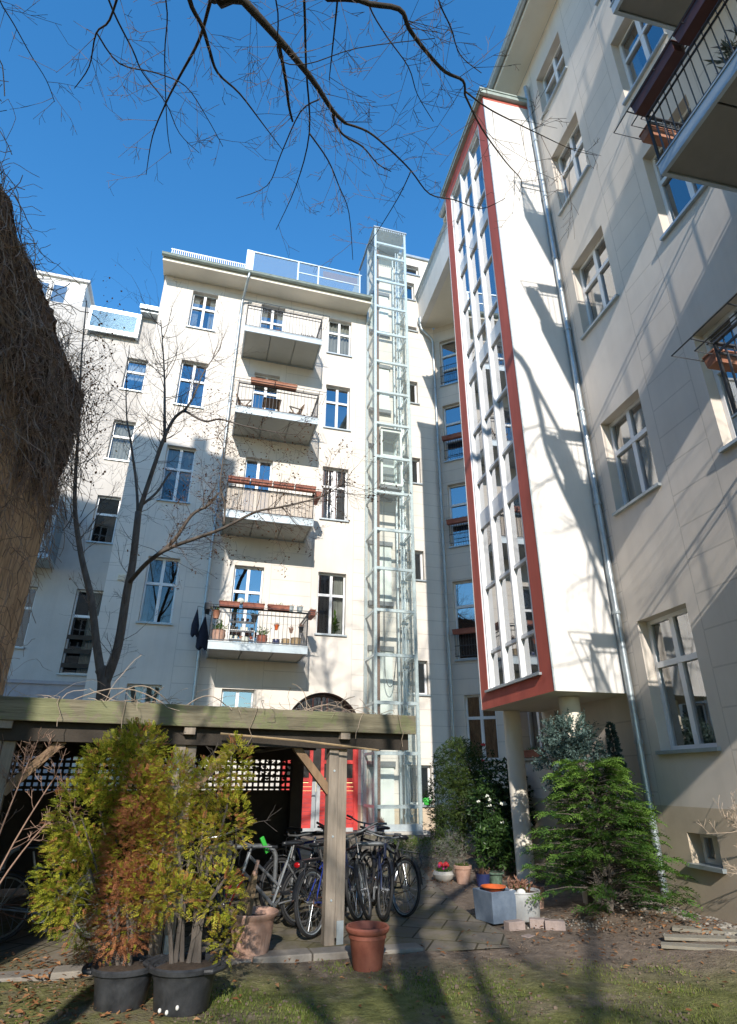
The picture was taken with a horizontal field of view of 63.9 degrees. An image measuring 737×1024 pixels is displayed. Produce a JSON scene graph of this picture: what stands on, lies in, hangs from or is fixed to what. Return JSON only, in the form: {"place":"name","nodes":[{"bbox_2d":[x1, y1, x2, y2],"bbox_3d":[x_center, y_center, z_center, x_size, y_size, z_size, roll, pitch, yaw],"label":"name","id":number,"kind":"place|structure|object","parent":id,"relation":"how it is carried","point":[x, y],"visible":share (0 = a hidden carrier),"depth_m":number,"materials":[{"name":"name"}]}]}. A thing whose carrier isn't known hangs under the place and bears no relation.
{"place":"outdoors","nodes":[
{"label":"outdoors","id":0,"kind":"place"},
{"bbox_2d":[0,834,509,978],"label":"path","id":1,"kind":"structure","parent":0,"point":[438,918],"depth_m":7.12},
{"bbox_2d":[0,838,132,942],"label":"bicycle","id":2,"kind":"object","parent":1,"relation":"on","point":[21,879],"visible":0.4,"depth_m":6.58,"materials":[{"name":"grey metal"}]},
{"bbox_2d":[193,827,243,940],"bbox_3d":[-1.871,4.474,7.228,0.658,1.064,1.715,6,-25,-24],"label":"bicycle","id":3,"kind":"object","parent":1,"relation":"on","point":[220,899],"visible":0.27,"depth_m":6.77,"materials":[{"name":"black metal"}]},
{"bbox_2d":[207,843,277,924],"bbox_3d":[-1.598,4.761,7.582,0.850,0.880,0.059,8,-26,-17],"label":"bike stand","id":4,"kind":"object","parent":1,"relation":"on","point":[275,864],"visible":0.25,"depth_m":7.73,"materials":[{"name":"grey metal"}]},
{"bbox_2d":[227,906,278,961],"bbox_3d":[-1.201,4.337,6.068,0.530,0.405,0.530,0,-24,0],"label":"plant pot","id":5,"kind":"object","parent":1,"relation":"on","point":[255,937],"visible":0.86,"depth_m":5.92,"materials":[{"name":"ceramic"}]},
{"bbox_2d":[233,860,259,915],"bbox_3d":[-1.299,3.972,6.254,0.260,0.506,0.090,0,-24,0],"label":"broom","id":6,"kind":"object","parent":5,"relation":"in","point":[249,900],"visible":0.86,"depth_m":6.21,"materials":[{"name":"wood"}]},
{"bbox_2d":[201,834,321,938],"bbox_3d":[-1.161,4.421,7.051,1.646,1.035,0.589,10,-26,-21],"label":"bicycle","id":7,"kind":"object","parent":1,"relation":"on","point":[283,882],"visible":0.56,"depth_m":7.09,"materials":[{"name":"silver metal"}]},
{"bbox_2d":[258,831,323,916],"bbox_3d":[-0.903,5.024,8.328,0.610,0.992,1.667,-7,-25,15],"label":"bicycle","id":8,"kind":"object","parent":1,"relation":"on","point":[267,866],"visible":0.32,"depth_m":8.12,"materials":[{"name":"black metal"}]},
{"bbox_2d":[264,822,359,898],"bbox_3d":[-0.961,5.364,9.177,1.665,1.069,0.572,-13,-25,27],"label":"bicycle","id":9,"kind":"object","parent":1,"relation":"on","point":[280,847],"visible":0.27,"depth_m":9.36,"materials":[{"name":"black metal"}]},
{"bbox_2d":[292,832,364,937],"bbox_3d":[-0.424,4.562,7.318,0.660,0.997,1.720,-18,-30,23],"label":"bicycle","id":10,"kind":"object","parent":1,"relation":"on","point":[305,874],"visible":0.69,"depth_m":6.97,"materials":[{"name":"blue metal"}]},
{"bbox_2d":[345,821,377,919],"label":"bicycle","id":11,"kind":"object","parent":1,"relation":"on","point":[358,862],"visible":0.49,"depth_m":7.79,"materials":[{"name":"black metal"}]},
{"bbox_2d":[346,814,400,899],"bbox_3d":[0.113,5.388,9.291,1.642,1.129,0.583,22,-32,-39],"label":"bicycle","id":12,"kind":"object","parent":1,"relation":"on","point":[394,846],"visible":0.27,"depth_m":9.29,"materials":[{"name":"black metal"}]},
{"bbox_2d":[361,829,407,920],"bbox_3d":[0.160,4.970,8.203,0.666,0.989,1.724,7,-25,-3],"label":"bicycle","id":13,"kind":"object","parent":1,"relation":"on","point":[379,883],"visible":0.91,"depth_m":7.91,"materials":[{"name":"black metal"}]},
{"bbox_2d":[357,826,422,917],"bbox_3d":[0.230,5.023,8.321,0.663,0.993,1.722,21,-31,-25],"label":"bicycle","id":14,"kind":"object","parent":1,"relation":"on","point":[400,861],"visible":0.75,"depth_m":8.02,"materials":[{"name":"black metal"}]},
{"bbox_2d":[0,0,518,782],"label":"sky","id":15,"kind":"structure","parent":0,"point":[196,209],"materials":[{"name":"blue"}]},
{"bbox_2d":[0,797,736,1023],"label":"ground","id":16,"kind":"structure","parent":0,"point":[377,1007],"depth_m":5.28,"materials":[{"name":"soil"}]},
{"bbox_2d":[0,376,57,694],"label":"firewall","id":17,"kind":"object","parent":16,"relation":"on","point":[32,549],"visible":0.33,"depth_m":11.34,"materials":[{"name":"brown brick"}]},
{"bbox_2d":[0,61,113,695],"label":"creeper","id":18,"kind":"object","parent":17,"relation":"attached to","point":[36,366],"visible":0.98,"depth_m":10.91,"materials":[{"name":"brown plant"}]},
{"bbox_2d":[48,259,148,579],"bbox_3d":[-6.800,-2.812,14.646,3.554,9.157,2.530,7,-25,-13],"label":"ivy vine","id":19,"kind":"object","parent":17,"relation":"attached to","point":[96,403],"visible":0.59,"depth_m":14.59,"materials":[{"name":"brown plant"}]},
{"bbox_2d":[0,728,90,883],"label":"bare shrub","id":20,"kind":"object","parent":16,"relation":"on","point":[13,797],"visible":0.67,"depth_m":5.82,"materials":[{"name":"brown plant"}]},
{"bbox_2d":[3,269,157,789],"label":"neighbour house","id":21,"kind":"structure","parent":16,"relation":"on","point":[59,646],"depth_m":20.81,"materials":[{"name":"white paint"}]},
{"bbox_2d":[15,588,36,648],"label":"window","id":22,"kind":"structure","parent":21,"relation":"in","point":[23,629],"depth_m":19.62,"materials":[{"name":"grey glass"}]},
{"bbox_2d":[56,590,102,675],"bbox_3d":[-9.452,4.046,19.637,0.960,2.825,0.910,7,-25,-14],"label":"window","id":23,"kind":"structure","parent":21,"relation":"in","point":[81,609],"depth_m":19.71,"materials":[{"name":"glass"}]},
{"bbox_2d":[86,497,120,544],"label":"window","id":24,"kind":"structure","parent":21,"relation":"in","point":[106,529],"depth_m":21.61,"materials":[{"name":"glass"}]},
{"bbox_2d":[104,421,135,461],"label":"window","id":25,"kind":"structure","parent":21,"relation":"in","point":[121,454],"depth_m":22.49,"materials":[{"name":"glass"}]},
{"bbox_2d":[119,360,146,392],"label":"window","id":26,"kind":"structure","parent":21,"relation":"in","point":[135,374],"depth_m":23.95,"materials":[{"name":"blue glass"}]},
{"bbox_2d":[81,954,166,1012],"bbox_3d":[-1.978,3.800,4.750,0.653,0.287,0.534,8,-25,-16],"label":"plastic tub","id":27,"kind":"object","parent":16,"relation":"on","point":[121,988],"visible":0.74,"depth_m":4.60,"materials":[{"name":"plastic"}]},
{"bbox_2d":[20,717,175,967],"bbox_3d":[-2.325,2.877,5.294,1.382,1.964,0.938,0,-24,0],"label":"thuja","id":28,"kind":"object","parent":27,"relation":"on","point":[125,867],"visible":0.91,"depth_m":5.15,"materials":[{"name":"green plant"}]},
{"bbox_2d":[142,952,228,1016],"bbox_3d":[-1.478,3.775,4.719,0.710,0.312,0.580,-8,-26,18],"label":"plastic tub","id":29,"kind":"object","parent":16,"relation":"on","point":[182,989],"visible":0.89,"depth_m":4.56,"materials":[{"name":"plastic"}]},
{"bbox_2d":[119,730,278,966],"bbox_3d":[-1.419,2.873,5.156,1.267,1.807,0.727,0,-24,0],"label":"thuja","id":30,"kind":"object","parent":29,"relation":"on","point":[195,947],"visible":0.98,"depth_m":5.09,"materials":[{"name":"green plant"}]},
{"bbox_2d":[0,696,415,955],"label":"bike shelter","id":31,"kind":"object","parent":16,"relation":"on","point":[195,730],"visible":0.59,"depth_m":7.11,"materials":[{"name":"wood"}]},
{"bbox_2d":[3,655,403,746],"bbox_3d":[-2.152,2.268,6.971,5.341,1.053,1.359,9,-26,-19],"label":"roof creeper","id":32,"kind":"object","parent":31,"relation":"on","point":[334,711],"visible":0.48,"depth_m":6.78,"materials":[{"name":"brown plant"}]},
{"bbox_2d":[220,733,378,750],"bbox_3d":[-0.772,2.719,6.974,1.951,0.156,0.024,10,-26,-21],"label":"bamboo cane","id":33,"kind":"object","parent":31,"relation":"attached to","point":[231,734],"visible":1,"depth_m":6.96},
{"bbox_2d":[0,942,423,981],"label":"kerb","id":34,"kind":"structure","parent":16,"relation":"on","point":[300,955],"depth_m":5.89,"materials":[{"name":"stone"}]},
{"bbox_2d":[46,247,411,784],"bbox_3d":[-3.858,-0.119,12.703,9.908,14.181,3.449,-9,-26,20],"label":"bare tree","id":35,"kind":"object","parent":16,"relation":"on","point":[104,673],"visible":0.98,"depth_m":12.47,"materials":[{"name":"brown plant"}]},
{"bbox_2d":[68,245,458,831],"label":"apartment house","id":36,"kind":"structure","parent":16,"relation":"on","point":[324,368],"depth_m":19.52,"materials":[{"name":"white paint"}]},
{"bbox_2d":[125,684,161,703],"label":"window","id":37,"kind":"structure","parent":36,"relation":"in","point":[131,693],"depth_m":16.56,"materials":[{"name":"glass"}]},
{"bbox_2d":[136,558,179,624],"bbox_3d":[-6.316,2.468,17.904,1.020,2.075,0.910,7,-25,-14],"label":"window","id":38,"kind":"structure","parent":36,"relation":"in","point":[157,593],"depth_m":18.09,"materials":[{"name":"glass"}]},
{"bbox_2d":[156,447,195,503],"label":"window","id":39,"kind":"structure","parent":36,"relation":"in","point":[172,452],"depth_m":19.65,"materials":[{"name":"glass"}]},
{"bbox_2d":[173,362,207,408],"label":"window","id":40,"kind":"structure","parent":36,"relation":"in","point":[182,378],"depth_m":21.34,"materials":[{"name":"blue glass"}]},
{"bbox_2d":[186,293,217,331],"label":"window","id":41,"kind":"structure","parent":36,"relation":"in","point":[201,304],"depth_m":22.35,"materials":[{"name":"white paint"}]},
{"bbox_2d":[196,614,210,650],"bbox_3d":[-4.661,3.388,16.696,0.341,1.066,0.127,7,-25,-14],"label":"hanging coat","id":42,"kind":"object","parent":36,"relation":"hanging from","point":[202,639],"visible":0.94,"depth_m":16.60,"materials":[{"name":"blue fabric"}]},
{"bbox_2d":[220,689,253,707],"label":"window","id":43,"kind":"structure","parent":36,"relation":"in","point":[233,698],"depth_m":17.68,"materials":[{"name":"glass"}]},
{"bbox_2d":[227,618,254,642],"bbox_3d":[-3.589,3.389,16.686,0.715,0.766,0.255,7,-25,-14],"label":"plant rack","id":44,"kind":"object","parent":36,"relation":"on","point":[241,629],"visible":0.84,"depth_m":16.68,"materials":[{"name":"white paint"}]},
{"bbox_2d":[227,566,263,642],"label":"window","id":45,"kind":"structure","parent":36,"relation":"in","point":[247,582],"depth_m":18.81,"materials":[{"name":"glass"}]},
{"bbox_2d":[242,459,271,512],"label":"window","id":46,"kind":"structure","parent":36,"relation":"in","point":[267,474],"depth_m":20.68,"materials":[{"name":"glass"}]},
{"bbox_2d":[251,375,278,410],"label":"window","id":47,"kind":"structure","parent":36,"relation":"in","point":[255,394],"depth_m":22.00,"materials":[{"name":"white paint"}]},
{"bbox_2d":[226,486,312,517],"bbox_3d":[-3.003,-0.286,18.072,2.655,0.830,0.018,7,-25,-14],"label":"reed screen","id":48,"kind":"object","parent":36,"relation":"on","point":[267,495],"visible":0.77,"depth_m":18.05,"materials":[{"name":"beige wicker"}]},
{"bbox_2d":[260,307,284,330],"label":"window","id":49,"kind":"structure","parent":36,"relation":"in","point":[264,315],"depth_m":23.07,"materials":[{"name":"white paint"}]},
{"bbox_2d":[314,573,346,636],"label":"window","id":50,"kind":"structure","parent":36,"relation":"in","point":[331,588],"depth_m":19.33,"materials":[{"name":"glass"}]},
{"bbox_2d":[319,468,348,522],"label":"window","id":51,"kind":"structure","parent":36,"relation":"in","point":[327,509],"depth_m":21.10,"materials":[{"name":"grey glass"}]},
{"bbox_2d":[323,387,350,431],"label":"window","id":52,"kind":"structure","parent":36,"relation":"in","point":[337,400],"depth_m":22.66,"materials":[{"name":"blue glass"}]},
{"bbox_2d":[326,321,351,357],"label":"window","id":53,"kind":"structure","parent":36,"relation":"in","point":[338,333],"depth_m":23.56,"materials":[{"name":"white paint"}]},
{"bbox_2d":[405,551,426,581],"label":"window","id":54,"kind":"structure","parent":36,"relation":"in","point":[418,555],"depth_m":20.90,"materials":[{"name":"white glass"}]},
{"bbox_2d":[407,661,430,695],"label":"window","id":55,"kind":"structure","parent":36,"relation":"in","point":[422,682],"depth_m":19.32,"materials":[{"name":"white paint"}]},
{"bbox_2d":[409,765,434,806],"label":"window","id":56,"kind":"structure","parent":36,"relation":"in","point":[425,769],"depth_m":18.05,"materials":[{"name":"white paint"}]},
{"bbox_2d":[0,0,599,270],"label":"overhanging tree","id":57,"kind":"object","parent":16,"relation":"on","point":[252,10],"visible":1,"depth_m":6.34,"materials":[{"name":"brown plant"}]},
{"bbox_2d":[0,911,732,1023],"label":"soil crumbs","id":58,"kind":"object","parent":16,"relation":"on","point":[456,986],"visible":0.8,"depth_m":5.09,"materials":[{"name":"brown soil"}]},
{"bbox_2d":[346,920,389,972],"bbox_3d":[-0.011,4.227,5.747,0.434,0.350,0.434,0,-24,0],"label":"plant pot","id":59,"kind":"object","parent":16,"relation":"on","point":[367,940],"visible":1,"depth_m":5.63,"materials":[{"name":"ceramic"}]},
{"bbox_2d":[0,861,736,1023],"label":"fallen leaves","id":60,"kind":"object","parent":16,"relation":"on","point":[45,976],"visible":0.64,"depth_m":5.37,"materials":[{"name":"brown plant"}]},
{"bbox_2d":[359,225,429,834],"bbox_3d":[0.557,-1.076,21.111,1.620,22.910,2.540,7,-25,-14],"label":"lift shaft","id":61,"kind":"object","parent":16,"relation":"on","point":[381,701],"visible":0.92,"depth_m":19.41,"materials":[{"name":"metal"}]},
{"bbox_2d":[369,290,389,337],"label":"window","id":62,"kind":"structure","parent":61,"relation":"in","point":[383,297],"depth_m":24.29,"materials":[{"name":"white metal"}]},
{"bbox_2d":[369,362,390,415],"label":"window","id":63,"kind":"structure","parent":61,"relation":"in","point":[384,370],"depth_m":22.75,"materials":[{"name":"white metal"}]},
{"bbox_2d":[367,645,393,714],"bbox_3d":[0.390,5.258,18.179,0.850,2.250,0.152,7,-25,-14],"label":"landing door","id":64,"kind":"structure","parent":61,"relation":"in","point":[386,663],"depth_m":18.24,"materials":[{"name":"grey metal"}]},
{"bbox_2d":[368,443,392,502],"bbox_3d":[0.423,-1.435,21.216,0.850,2.250,0.152,7,-25,-14],"label":"landing door","id":65,"kind":"structure","parent":61,"relation":"in","point":[371,445],"depth_m":21.09,"materials":[{"name":"grey metal"}]},
{"bbox_2d":[368,540,393,606],"bbox_3d":[0.406,2.025,19.645,0.850,2.250,0.152,7,-25,-14],"label":"landing door","id":66,"kind":"structure","parent":61,"relation":"in","point":[387,546],"depth_m":19.64,"materials":[{"name":"grey metal"}]},
{"bbox_2d":[367,761,395,823],"bbox_3d":[0.375,8.309,16.794,0.850,2.250,0.152,7,-25,-14],"label":"landing door","id":67,"kind":"structure","parent":61,"relation":"in","point":[386,767],"depth_m":16.98,"materials":[{"name":"white glass"}]},
{"bbox_2d":[379,427,402,498],"bbox_3d":[0.695,-1.727,20.799,0.780,2.380,0.780,7,-25,-14],"label":"lift cabin","id":68,"kind":"object","parent":61,"relation":"in","point":[389,436],"visible":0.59,"depth_m":20.93,"materials":[{"name":"grey metal"}]},
{"bbox_2d":[389,835,454,856],"bbox_3d":[1.151,7.331,13.007,1.496,0.472,1.450,0,-24,0],"label":"herb patch","id":69,"kind":"object","parent":16,"relation":"on","point":[423,839],"visible":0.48,"depth_m":12.83,"materials":[{"name":"green plant"}]},
{"bbox_2d":[403,830,467,870],"bbox_3d":[1.263,6.616,11.549,1.334,0.769,0.935,-14,-28,28],"label":"lavender","id":70,"kind":"object","parent":16,"relation":"on","point":[435,861],"visible":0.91,"depth_m":11.48,"materials":[{"name":"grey plant"}]},
{"bbox_2d":[433,862,453,881],"bbox_3d":[1.333,6.390,10.501,0.388,0.299,0.380,0,-24,0],"label":"stone bowl","id":71,"kind":"object","parent":16,"relation":"on","point":[443,873],"visible":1,"depth_m":10.38,"materials":[{"name":"stone"}]},
{"bbox_2d":[423,735,493,857],"bbox_3d":[1.961,6.177,12.938,1.592,2.455,1.277,0,-24,0],"label":"yew bush","id":72,"kind":"object","parent":16,"relation":"on","point":[458,786],"visible":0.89,"depth_m":12.85,"materials":[{"name":"green plant"}]},
{"bbox_2d":[453,862,471,884],"bbox_3d":[1.651,6.298,10.323,0.322,0.336,0.320,0,-24,0],"label":"plant pot","id":73,"kind":"object","parent":16,"relation":"on","point":[462,872],"visible":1,"depth_m":10.22,"materials":[{"name":"ceramic"}]},
{"bbox_2d":[433,323,508,830],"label":"corner wall","id":74,"kind":"structure","parent":16,"relation":"on","point":[472,721],"depth_m":20.39,"materials":[{"name":"white paint"}]},
{"bbox_2d":[440,340,457,386],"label":"window","id":75,"kind":"structure","parent":74,"relation":"in","point":[448,349],"depth_m":24.55,"materials":[{"name":"blue glass"}]},
{"bbox_2d":[444,404,462,462],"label":"window","id":76,"kind":"structure","parent":74,"relation":"in","point":[452,418],"depth_m":23.15,"materials":[{"name":"blue glass"}]},
{"bbox_2d":[449,484,469,548],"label":"window","id":77,"kind":"structure","parent":74,"relation":"in","point":[457,494],"depth_m":21.71,"materials":[{"name":"glass"}]},
{"bbox_2d":[454,581,477,661],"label":"window","id":78,"kind":"structure","parent":74,"relation":"in","point":[463,591],"depth_m":20.19,"materials":[{"name":"glass"}]},
{"bbox_2d":[465,695,500,761],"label":"window","id":79,"kind":"structure","parent":74,"relation":"in","point":[481,725],"depth_m":18.58,"materials":[{"name":"clear glass"}]},
{"bbox_2d":[470,814,515,876],"bbox_3d":[2.457,6.285,11.153,1.104,1.035,0.820,0,-24,0],"label":"cherry laurel","id":80,"kind":"object","parent":16,"relation":"on","point":[501,851],"visible":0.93,"depth_m":11.04,"materials":[{"name":"green plant"}]},
{"bbox_2d":[472,887,516,923],"bbox_3d":[1.635,5.075,7.639,0.399,0.340,0.399,13,-27,-25],"label":"square planter","id":81,"kind":"object","parent":16,"relation":"on","point":[499,907],"visible":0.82,"depth_m":7.51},
{"bbox_2d":[466,757,536,866],"bbox_3d":[2.760,6.064,12.008,1.616,2.018,1.119,0,-24,0],"label":"cherry laurel","id":82,"kind":"object","parent":16,"relation":"on","point":[498,790],"visible":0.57,"depth_m":11.97,"materials":[{"name":"green plant"}]},
{"bbox_2d":[499,875,539,921],"bbox_3d":[1.995,5.083,7.801,0.544,0.483,0.544,0,-24,0],"label":"zinc tub","id":83,"kind":"object","parent":16,"relation":"on","point":[524,911],"visible":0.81,"depth_m":7.59,"materials":[{"name":"metal"}]},
{"bbox_2d":[440,86,625,904],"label":"stair tower","id":84,"kind":"structure","parent":16,"relation":"on","point":[514,373],"depth_m":11.91,"materials":[{"name":"white paint"}]},
{"bbox_2d":[531,707,609,904],"bbox_3d":[3.172,4.361,8.965,1.322,2.690,0.991,0,-24,0],"label":"broadleaf shrub","id":85,"kind":"object","parent":16,"relation":"on","point":[564,751],"visible":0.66,"depth_m":9.13,"materials":[{"name":"green plant"}]},
{"bbox_2d":[415,0,736,923],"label":"side wing house","id":86,"kind":"structure","parent":16,"relation":"on","point":[643,248],"depth_m":9.26,"materials":[{"name":"white paint"}]},
{"bbox_2d":[524,712,545,760],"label":"window","id":87,"kind":"structure","parent":86,"relation":"in","point":[534,718],"depth_m":12.65,"materials":[{"name":"glass"}]},
{"bbox_2d":[540,43,567,119],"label":"window","id":88,"kind":"structure","parent":86,"relation":"in","point":[555,73],"depth_m":14.53,"materials":[{"name":"white paint"}]},
{"bbox_2d":[558,123,589,216],"bbox_3d":[4.799,-7.646,13.089,0.930,1.895,1.210,5,-25,-11],"label":"window","id":89,"kind":"structure","parent":86,"relation":"in","point":[577,162],"depth_m":13.30,"materials":[{"name":"grey glass"}]},
{"bbox_2d":[579,236,618,340],"bbox_3d":[4.784,-4.464,11.645,0.930,1.885,1.210,5,-25,-11],"label":"window","id":90,"kind":"structure","parent":86,"relation":"in","point":[599,292],"depth_m":11.97,"materials":[{"name":"glass"}]},
{"bbox_2d":[609,397,660,516],"bbox_3d":[4.767,-0.967,10.058,0.930,1.845,1.210,5,-25,-11],"label":"window","id":91,"kind":"structure","parent":86,"relation":"in","point":[637,474],"depth_m":10.38,"materials":[{"name":"white glass"}]},
{"bbox_2d":[618,20,667,105],"bbox_3d":[5.313,-8.627,10.947,0.930,1.875,1.190,5,-25,-11],"label":"window","id":92,"kind":"structure","parent":86,"relation":"in","point":[641,41],"depth_m":11.34,"materials":[{"name":"glass"}]},
{"bbox_2d":[630,39,684,115],"bbox_3d":[3.720,-5.571,7.612,0.275,0.290,0.852,5,-25,-11],"label":"flower box","id":93,"kind":"object","parent":86,"relation":"attached to","point":[669,60],"visible":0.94,"depth_m":7.49,"materials":[{"name":"plastic"}]},
{"bbox_2d":[639,124,676,147],"bbox_3d":[4.093,-5.274,8.243,0.568,0.273,0.230,5,-25,-11],"label":"flower box","id":94,"kind":"object","parent":86,"relation":"attached to","point":[644,136],"visible":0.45,"depth_m":8.18,"materials":[{"name":"ceramic"}]},
{"bbox_2d":[651,105,707,240],"bbox_3d":[5.298,-5.480,9.520,0.930,1.965,1.190,5,-25,-11],"label":"window","id":95,"kind":"structure","parent":86,"relation":"in","point":[678,196],"depth_m":9.95,"materials":[{"name":"glass"}]},
{"bbox_2d":[647,608,720,754],"bbox_3d":[4.751,2.425,8.519,0.930,1.955,1.210,5,-25,-11],"label":"window","id":96,"kind":"structure","parent":86,"relation":"in","point":[688,720],"depth_m":8.84,"materials":[{"name":"glass"}]},
{"bbox_2d":[673,0,717,45],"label":"flower box","id":97,"kind":"object","parent":86,"relation":"attached to","point":[693,20],"visible":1,"depth_m":6.93,"materials":[{"name":"plastic"}]},
{"bbox_2d":[686,834,726,873],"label":"window","id":98,"kind":"structure","parent":86,"relation":"in","point":[714,864],"depth_m":7.70,"materials":[{"name":"white paint"}]},
{"bbox_2d":[702,348,736,372],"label":"flower box","id":99,"kind":"object","parent":86,"relation":"attached to","point":[710,361],"visible":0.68,"depth_m":6.56,"materials":[{"name":"ceramic"}]},
{"bbox_2d":[702,306,736,452],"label":"window","id":100,"kind":"structure","parent":86,"relation":"in","point":[720,384],"depth_m":8.33,"materials":[{"name":"white paint"}]},
{"bbox_2d":[704,27,736,69],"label":"potted plant","id":101,"kind":"object","parent":86,"relation":"on","point":[726,48],"visible":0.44,"depth_m":6.88,"materials":[{"name":"plant"}]},
{"bbox_2d":[518,756,702,925],"bbox_3d":[3.144,4.440,8.207,2.317,1.947,2.412,0,-24,0],"label":"conifer","id":102,"kind":"object","parent":16,"relation":"on","point":[586,853],"visible":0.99,"depth_m":8.00,"materials":[{"name":"green plant"}]},
{"bbox_2d":[604,721,647,903],"bbox_3d":[3.766,4.356,8.728,0.550,2.419,0.538,-16,-29,31],"label":"conifer","id":103,"kind":"object","parent":16,"relation":"on","point":[610,739],"visible":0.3,"depth_m":9.04,"materials":[{"name":"green plant"}]},
{"bbox_2d":[527,891,736,941],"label":"gravel","id":104,"kind":"structure","parent":16,"relation":"on","point":[725,926],"depth_m":7.51,"materials":[{"name":"grey gravel"}]},
{"bbox_2d":[661,942,736,950],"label":"plank","id":105,"kind":"object","parent":16,"relation":"on","point":[679,946],"visible":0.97,"depth_m":6.25,"materials":[{"name":"brown wood"}]},
{"bbox_2d":[662,934,736,941],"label":"plank","id":106,"kind":"object","parent":16,"relation":"on","point":[685,937],"visible":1,"depth_m":6.49,"materials":[{"name":"brown wood"}]},
{"bbox_2d":[672,925,736,934],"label":"plank","id":107,"kind":"object","parent":16,"relation":"on","point":[693,929],"visible":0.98,"depth_m":6.75,"materials":[{"name":"brown wood"}]},
{"bbox_2d":[15,949,736,1023],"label":"grass","id":108,"kind":"structure","parent":0,"point":[304,1012],"depth_m":4.90,"materials":[{"name":"green plant"}]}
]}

